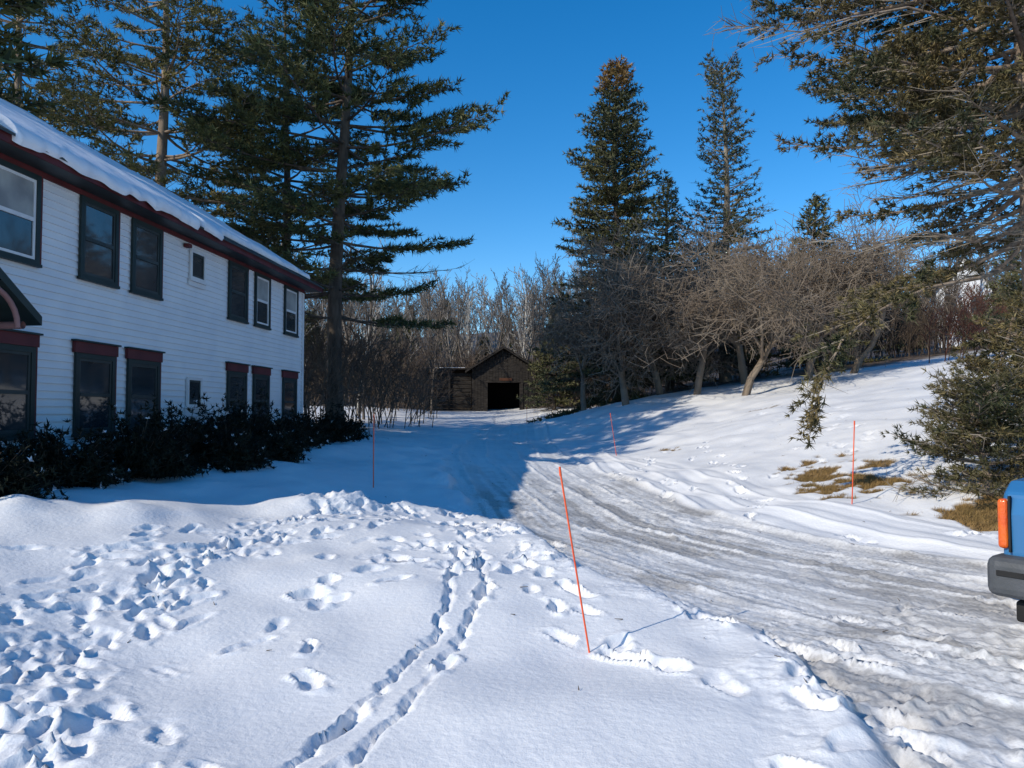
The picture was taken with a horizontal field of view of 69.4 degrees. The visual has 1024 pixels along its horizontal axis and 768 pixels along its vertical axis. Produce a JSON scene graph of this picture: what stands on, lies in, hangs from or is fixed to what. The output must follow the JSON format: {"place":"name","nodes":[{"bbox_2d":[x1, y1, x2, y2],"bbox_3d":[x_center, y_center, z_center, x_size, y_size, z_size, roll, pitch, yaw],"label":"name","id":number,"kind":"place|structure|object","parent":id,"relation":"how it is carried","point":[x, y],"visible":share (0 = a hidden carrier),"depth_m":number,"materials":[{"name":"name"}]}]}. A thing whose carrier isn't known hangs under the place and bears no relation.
{"place":"outdoors","nodes":[
{"label":"outdoors","id":0,"kind":"place"},
{"bbox_2d":[0,168,295,311],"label":"window blinds","id":1,"kind":"object","parent":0,"point":[16,192],"depth_m":10.78,"materials":[{"name":"grey fabric"}]},
{"bbox_2d":[0,125,323,288],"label":"roof front","id":2,"kind":"structure","parent":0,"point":[3,128],"depth_m":17.98,"materials":[{"name":"metal"}]},
{"bbox_2d":[0,98,309,278],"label":"roof snow","id":3,"kind":"structure","parent":2,"relation":"on","point":[33,132],"depth_m":13.63,"materials":[{"name":"white snow"}]},
{"bbox_2d":[0,129,321,291],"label":"fascia","id":4,"kind":"structure","parent":2,"relation":"attached to","point":[6,137],"depth_m":13.48,"materials":[{"name":"red paint"}]},
{"bbox_2d":[0,0,1021,339],"label":"sky","id":5,"kind":"structure","parent":0,"point":[548,55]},
{"bbox_2d":[0,321,1022,767],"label":"snow ground","id":6,"kind":"structure","parent":0,"point":[378,603],"depth_m":5.80,"materials":[{"name":"white snow"}]},
{"bbox_2d":[0,19,66,119],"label":"white pine tree","id":7,"kind":"object","parent":6,"relation":"on","point":[10,96],"visible":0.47,"depth_m":19.57,"materials":[{"name":"green plant"}]},
{"bbox_2d":[0,402,69,499],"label":"yew shrub","id":8,"kind":"object","parent":6,"relation":"on","point":[11,479],"visible":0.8,"depth_m":8.27,"materials":[{"name":"green plant"}]},
{"bbox_2d":[0,0,75,85],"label":"white pine tree","id":9,"kind":"object","parent":6,"relation":"on","point":[14,9],"visible":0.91,"depth_m":17.41,"materials":[{"name":"green plant"}]},
{"bbox_2d":[0,417,131,488],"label":"yew shrub","id":10,"kind":"object","parent":6,"relation":"on","point":[94,470],"visible":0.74,"depth_m":9.50,"materials":[{"name":"green plant"}]},
{"bbox_2d":[0,0,136,168],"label":"white pine tree","id":11,"kind":"object","parent":6,"relation":"on","point":[19,79],"visible":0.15,"depth_m":27.96,"materials":[{"name":"plant"}]},
{"bbox_2d":[73,401,209,480],"bbox_3d":[-5.699,0.848,11.155,2.155,1.218,2.003,0,-2,0],"label":"yew shrub","id":12,"kind":"object","parent":6,"relation":"on","point":[145,454],"visible":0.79,"depth_m":10.87,"materials":[{"name":"green plant"}]},
{"bbox_2d":[0,0,319,241],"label":"white pine tree","id":13,"kind":"object","parent":6,"relation":"on","point":[159,166],"visible":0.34,"depth_m":26.09,"materials":[{"name":"plant"}]},
{"bbox_2d":[120,392,244,468],"bbox_3d":[-5.534,0.765,12.350,2.039,1.360,2.477,0,-2,0],"label":"yew shrub","id":14,"kind":"object","parent":6,"relation":"on","point":[203,435],"visible":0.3,"depth_m":12.16,"materials":[{"name":"green plant"}]},
{"bbox_2d":[175,392,267,458],"bbox_3d":[-5.436,0.796,13.524,2.007,1.326,2.025,0,-2,0],"label":"yew shrub","id":15,"kind":"object","parent":6,"relation":"on","point":[209,418],"visible":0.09,"depth_m":13.45,"materials":[{"name":"green plant"}]},
{"bbox_2d":[188,419,275,472],"bbox_3d":[-4.765,1.056,12.426,1.490,0.927,1.474,-1,-3,32],"label":"yew shrub","id":16,"kind":"object","parent":6,"relation":"on","point":[239,457],"visible":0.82,"depth_m":12.20,"materials":[{"name":"green plant"}]},
{"bbox_2d":[213,385,288,439],"bbox_3d":[-5.399,0.736,14.667,1.752,1.522,2.164,-1,-2,16],"label":"yew shrub","id":17,"kind":"object","parent":6,"relation":"on","point":[240,415],"visible":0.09,"depth_m":14.68,"materials":[{"name":"green plant"}]},
{"bbox_2d":[239,423,310,462],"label":"yew shrub","id":18,"kind":"object","parent":6,"relation":"on","point":[284,450],"visible":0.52,"depth_m":13.81,"materials":[{"name":"green plant"}]},
{"bbox_2d":[169,0,383,324],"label":"white pine tree","id":19,"kind":"object","parent":6,"relation":"on","point":[360,135],"visible":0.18,"depth_m":30.55,"materials":[{"name":"green plant"}]},
{"bbox_2d":[246,401,316,452],"bbox_3d":[-5.287,0.928,15.919,2.041,1.208,1.978,0,-2,0],"label":"yew shrub","id":20,"kind":"object","parent":6,"relation":"on","point":[296,438],"visible":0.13,"depth_m":15.88,"materials":[{"name":"green plant"}]},
{"bbox_2d":[252,208,326,338],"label":"bare maple tree","id":21,"kind":"object","parent":6,"relation":"on","point":[305,299],"visible":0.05,"depth_m":38.09,"materials":[{"name":"brown plant"}]},
{"bbox_2d":[270,221,313,411],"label":"bare maple tree","id":22,"kind":"object","parent":6,"relation":"on","point":[304,326],"visible":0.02,"depth_m":36.15,"materials":[{"name":"brown plant"}]},
{"bbox_2d":[272,405,326,448],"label":"yew shrub","id":23,"kind":"object","parent":6,"relation":"on","point":[315,441],"visible":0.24,"depth_m":17.04,"materials":[{"name":"green plant"}]},
{"bbox_2d":[284,402,335,444],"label":"yew shrub","id":24,"kind":"object","parent":6,"relation":"on","point":[318,429],"visible":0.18,"depth_m":18.33,"materials":[{"name":"green plant"}]},
{"bbox_2d":[133,0,509,419],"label":"white pine tree","id":25,"kind":"object","parent":6,"relation":"on","point":[396,185],"visible":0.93,"depth_m":25.41,"materials":[{"name":"green plant"}]},
{"bbox_2d":[297,402,360,442],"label":"yew shrub","id":26,"kind":"object","parent":6,"relation":"on","point":[337,427],"visible":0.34,"depth_m":19.59,"materials":[{"name":"green plant"}]},
{"bbox_2d":[312,400,371,440],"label":"yew shrub","id":27,"kind":"object","parent":6,"relation":"on","point":[358,428],"visible":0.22,"depth_m":21.08,"materials":[{"name":"green plant"}]},
{"bbox_2d":[306,234,384,410],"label":"bare maple tree","id":28,"kind":"object","parent":6,"relation":"on","point":[355,318],"visible":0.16,"depth_m":43.40,"materials":[{"name":"brown plant"}]},
{"bbox_2d":[345,254,387,419],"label":"bare maple tree","id":29,"kind":"object","parent":6,"relation":"on","point":[377,333],"visible":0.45,"depth_m":38.28,"materials":[{"name":"brown plant"}]},
{"bbox_2d":[352,240,394,411],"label":"birch tree","id":30,"kind":"object","parent":6,"relation":"on","point":[375,307],"visible":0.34,"depth_m":41.20,"materials":[{"name":"grey plant"}]},
{"bbox_2d":[373,414,374,487],"bbox_3d":[-2.370,1.153,12.665,0.023,1.293,0.023,-1,-2,22],"label":"driveway marker stake","id":31,"kind":"object","parent":6,"relation":"on","point":[373,449],"visible":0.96,"depth_m":12.66,"materials":[{"name":"orange plastic"}]},
{"bbox_2d":[407,273,446,403],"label":"bare maple tree","id":32,"kind":"object","parent":6,"relation":"on","point":[428,312],"visible":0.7,"depth_m":55.24,"materials":[{"name":"brown plant"}]},
{"bbox_2d":[420,280,459,404],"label":"bare maple tree","id":33,"kind":"object","parent":6,"relation":"on","point":[445,355],"visible":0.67,"depth_m":56.53,"materials":[{"name":"brown plant"}]},
{"bbox_2d":[423,290,459,413],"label":"bare maple tree","id":34,"kind":"object","parent":6,"relation":"on","point":[435,355],"visible":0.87,"depth_m":45.44,"materials":[{"name":"brown plant"}]},
{"bbox_2d":[456,280,478,396],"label":"birch tree","id":35,"kind":"object","parent":6,"relation":"on","point":[468,322],"visible":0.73,"depth_m":63.38,"materials":[{"name":"grey plant"}]},
{"bbox_2d":[424,346,537,410],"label":"old barn","id":36,"kind":"structure","parent":6,"relation":"on","point":[492,386],"depth_m":50.05,"materials":[{"name":"brown wood"}]},
{"bbox_2d":[511,296,534,357],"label":"birch tree","id":37,"kind":"object","parent":6,"relation":"on","point":[521,325],"visible":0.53,"depth_m":62.96,"materials":[{"name":"grey plant"}]},
{"bbox_2d":[512,281,540,358],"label":"birch tree","id":38,"kind":"object","parent":6,"relation":"on","point":[525,323],"visible":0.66,"depth_m":60.37,"materials":[{"name":"grey plant"}]},
{"bbox_2d":[506,272,554,360],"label":"bare maple tree","id":39,"kind":"object","parent":6,"relation":"on","point":[522,333],"visible":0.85,"depth_m":59.21,"materials":[{"name":"brown plant"}]},
{"bbox_2d":[516,320,579,412],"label":"spruce tree","id":40,"kind":"object","parent":6,"relation":"on","point":[539,369],"visible":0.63,"depth_m":45.66,"materials":[{"name":"green plant"}]},
{"bbox_2d":[127,387,993,731],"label":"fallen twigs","id":41,"kind":"object","parent":6,"relation":"on","point":[741,593],"visible":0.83,"depth_m":6.36,"materials":[{"name":"brown wood"}]},
{"bbox_2d":[559,467,589,652],"bbox_3d":[0.429,1.212,5.072,0.216,1.284,0.018,0,-2,10],"label":"driveway marker stake","id":42,"kind":"object","parent":6,"relation":"on","point":[560,473],"visible":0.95,"depth_m":5.07,"materials":[{"name":"orange plastic"}]},
{"bbox_2d":[520,241,667,410],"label":"apple tree","id":43,"kind":"object","parent":6,"relation":"on","point":[556,338],"visible":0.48,"depth_m":34.92,"materials":[{"name":"brown plant"}]},
{"bbox_2d":[500,203,726,400],"bbox_3d":[5.585,-3.735,33.541,8.148,9.057,9.907,2,-3,-35],"label":"apple tree","id":44,"kind":"object","parent":6,"relation":"on","point":[657,385],"visible":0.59,"depth_m":33.19,"materials":[{"name":"brown plant"}]},
{"bbox_2d":[304,281,925,396],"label":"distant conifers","id":45,"kind":"object","parent":6,"relation":"on","point":[397,331],"visible":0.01,"depth_m":63.23,"materials":[{"name":"green plant"}]},
{"bbox_2d":[527,54,709,423],"bbox_3d":[5.481,-7.604,39.232,9.630,19.687,9.100,0,-2,0],"label":"spruce tree","id":46,"kind":"object","parent":6,"relation":"on","point":[614,158],"visible":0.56,"depth_m":38.69,"materials":[{"name":"green plant"}]},
{"bbox_2d":[564,231,743,405],"bbox_3d":[6.358,-2.887,32.749,8.056,8.022,8.419,0,-2,0],"label":"apple tree","id":47,"kind":"object","parent":6,"relation":"on","point":[623,385],"visible":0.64,"depth_m":31.99,"materials":[{"name":"brown plant"}]},
{"bbox_2d":[303,266,1021,434],"bbox_3d":[4.093,-2.691,50.976,71.578,10.982,43.388,1,-2,-21],"label":"roadside brush","id":48,"kind":"object","parent":6,"relation":"on","point":[402,380],"visible":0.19,"depth_m":37.12,"materials":[{"name":"brown plant"}]},
{"bbox_2d":[304,185,1020,403],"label":"distant bare forest","id":49,"kind":"object","parent":6,"relation":"on","point":[460,313],"visible":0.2,"depth_m":75.64,"materials":[{"name":"brown plant"}]},
{"bbox_2d":[628,175,730,390],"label":"spruce tree","id":50,"kind":"object","parent":6,"relation":"on","point":[669,237],"visible":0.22,"depth_m":44.00,"materials":[{"name":"green plant"}]},
{"bbox_2d":[627,227,776,394],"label":"apple tree","id":51,"kind":"object","parent":6,"relation":"on","point":[699,376],"visible":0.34,"depth_m":32.32,"materials":[{"name":"brown plant"}]},
{"bbox_2d":[622,198,790,389],"bbox_3d":[9.072,-4.290,35.102,8.403,9.340,10.217,-1,-3,33],"label":"apple tree","id":52,"kind":"object","parent":6,"relation":"on","point":[742,369],"visible":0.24,"depth_m":34.75,"materials":[{"name":"brown plant"}]},
{"bbox_2d":[661,40,791,383],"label":"spruce tree","id":53,"kind":"object","parent":6,"relation":"on","point":[726,132],"visible":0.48,"depth_m":42.12,"materials":[{"name":"green plant"}]},
{"bbox_2d":[647,211,881,395],"bbox_3d":[9.896,-3.232,28.474,8.119,7.735,7.768,1,-2,-22],"label":"apple tree","id":54,"kind":"object","parent":6,"relation":"on","point":[782,310],"visible":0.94,"depth_m":28.48,"materials":[{"name":"brown plant"}]},
{"bbox_2d":[746,192,892,371],"bbox_3d":[16.900,-5.214,40.154,7.636,10.424,5.993,1,-2,-27],"label":"spruce tree","id":55,"kind":"object","parent":6,"relation":"on","point":[816,213],"visible":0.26,"depth_m":39.85,"materials":[{"name":"green plant"}]},
{"bbox_2d":[660,405,1002,532],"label":"dry grass","id":56,"kind":"structure","parent":6,"relation":"on","point":[864,484],"depth_m":12.30,"materials":[{"name":"brown plant"}]},
{"bbox_2d":[734,187,962,379],"bbox_3d":[13.960,-4.274,30.943,7.173,8.558,8.789,1,-3,-30],"label":"apple tree","id":57,"kind":"object","parent":6,"relation":"on","point":[809,365],"visible":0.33,"depth_m":29.64,"materials":[{"name":"brown plant"}]},
{"bbox_2d":[753,208,952,372],"bbox_3d":[13.705,-3.892,30.751,7.192,7.162,7.517,2,-3,-44],"label":"apple tree","id":58,"kind":"object","parent":6,"relation":"on","point":[874,338],"visible":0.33,"depth_m":29.67,"materials":[{"name":"brown plant"}]},
{"bbox_2d":[851,421,854,503],"bbox_3d":[5.151,1.196,11.162,0.080,1.284,0.025,0,-2,0],"label":"driveway marker stake","id":59,"kind":"object","parent":6,"relation":"on","point":[853,462],"visible":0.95,"depth_m":11.16,"materials":[{"name":"orange plastic"}]},
{"bbox_2d":[706,0,1023,448],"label":"old spruce tree","id":60,"kind":"object","parent":6,"relation":"on","point":[928,49],"visible":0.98,"depth_m":12.60,"materials":[{"name":"green plant"}]},
{"bbox_2d":[879,358,1023,501],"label":"spruce sapling","id":61,"kind":"object","parent":6,"relation":"on","point":[988,479],"visible":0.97,"depth_m":10.74,"materials":[{"name":"green plant"}]},
{"bbox_2d":[918,282,999,362],"bbox_3d":[18.913,-2.587,30.822,3.640,3.439,3.527,-1,-2,16],"label":"red twig bush","id":62,"kind":"object","parent":6,"relation":"on","point":[954,325],"visible":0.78,"depth_m":30.68,"materials":[{"name":"red plant"}]},
{"bbox_2d":[934,288,991,348],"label":"walls","id":63,"kind":"structure","parent":6,"relation":"on","point":[983,290],"depth_m":58.38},
{"bbox_2d":[938,258,988,290],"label":"gable","id":64,"kind":"structure","parent":63,"relation":"on","point":[978,282],"depth_m":58.08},
{"bbox_2d":[905,279,1023,458],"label":"spruce sapling","id":65,"kind":"object","parent":6,"relation":"on","point":[1014,305],"visible":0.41,"depth_m":11.83,"materials":[{"name":"green plant"}]},
{"bbox_2d":[931,286,1001,358],"bbox_3d":[19.758,-2.541,31.348,3.309,3.127,3.206,-1,-2,16],"label":"red twig bush","id":66,"kind":"object","parent":6,"relation":"on","point":[980,307],"visible":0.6,"depth_m":31.26,"materials":[{"name":"red plant"}]},
{"bbox_2d":[962,298,1010,353],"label":"red twig bush","id":67,"kind":"object","parent":6,"relation":"on","point":[990,322],"visible":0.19,"depth_m":30.80,"materials":[{"name":"red plant"}]},
{"bbox_2d":[956,213,1021,352],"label":"spruce tree","id":68,"kind":"object","parent":6,"relation":"on","point":[992,286],"visible":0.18,"depth_m":35.36,"materials":[{"name":"green plant"}]},
{"bbox_2d":[970,230,1021,375],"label":"spruce tree","id":69,"kind":"object","parent":6,"relation":"on","point":[994,318],"visible":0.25,"depth_m":21.17,"materials":[{"name":"green plant"}]},
{"bbox_3d":[-10.816,1.795,14.741,7.900,0.745,15.100,0,-2,5],"label":"foundation","id":70,"kind":"object","parent":6,"relation":"on","visible":0},
{"bbox_2d":[300,293,304,413],"bbox_3d":[-6.265,-0.476,22.000,0.095,4.440,0.130,0,-2,5],"label":"corner board","id":71,"kind":"object","parent":70,"relation":"on","point":[302,358],"visible":0.57,"depth_m":21.97,"materials":[{"name":"wood"}]},
{"bbox_2d":[439,408,1023,767],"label":"driveway","id":72,"kind":"structure","parent":0,"point":[932,676],"depth_m":6.87,"materials":[{"name":"white snow"}]},
{"bbox_2d":[987,478,1023,622],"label":"blue suv","id":73,"kind":"object","parent":72,"relation":"on","point":[1005,571],"visible":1,"depth_m":4.74,"materials":[{"name":"paint"}]},
{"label":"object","id":74,"kind":"object","parent":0,"visible":0},
{"bbox_2d":[0,179,301,458],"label":"clapboards","id":75,"kind":"object","parent":74,"relation":"attached to","point":[191,331],"visible":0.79,"depth_m":13.82,"materials":[{"name":"white wood"}]},
{"bbox_2d":[0,267,41,325],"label":"door hood roof","id":76,"kind":"structure","parent":75,"relation":"attached to","point":[29,314],"depth_m":9.79,"materials":[{"name":"wood"}]},
{"bbox_2d":[0,287,25,328],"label":"door hood arch","id":77,"kind":"structure","parent":76,"relation":"attached to","point":[17,323],"depth_m":9.64,"materials":[{"name":"wood"}]},
{"bbox_2d":[0,177,298,435],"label":"window trim maroon","id":78,"kind":"object","parent":75,"relation":"attached to","point":[17,338],"depth_m":12.78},
{"bbox_2d":[0,158,299,440],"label":"green trim window","id":79,"kind":"structure","parent":75,"relation":"attached to","point":[37,264],"depth_m":12.91,"materials":[{"name":"wood"}]},
{"bbox_2d":[0,165,296,433],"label":"sash window","id":80,"kind":"structure","parent":79,"relation":"in","point":[27,391],"depth_m":12.93,"materials":[{"name":"black wood"}]},
{"bbox_2d":[0,205,295,430],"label":"window glass","id":81,"kind":"object","parent":80,"relation":"in","point":[15,233],"visible":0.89,"depth_m":12.60,"materials":[{"name":"black glass"}]},
{"bbox_2d":[184,280,205,416],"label":"window panels","id":82,"kind":"object","parent":79,"relation":"attached to","point":[187,413],"visible":0.79,"depth_m":15.68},
{"bbox_2d":[0,152,304,292],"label":"frieze board","id":83,"kind":"object","parent":75,"relation":"attached to","point":[57,181],"visible":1,"depth_m":13.37,"materials":[{"name":"red paint"}]},
{"bbox_2d":[0,140,318,291],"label":"soffit","id":84,"kind":"structure","parent":83,"relation":"on","point":[14,152],"depth_m":13.06,"materials":[{"name":"metal"}]},
{"bbox_2d":[184,243,191,247],"bbox_3d":[-6.732,-2.872,15.363,0.112,0.080,0.150,0,-2,5],"label":"flood light","id":85,"kind":"object","parent":75,"relation":"attached to","point":[187,245],"visible":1,"depth_m":15.29,"materials":[{"name":"black plastic"}]}
]}

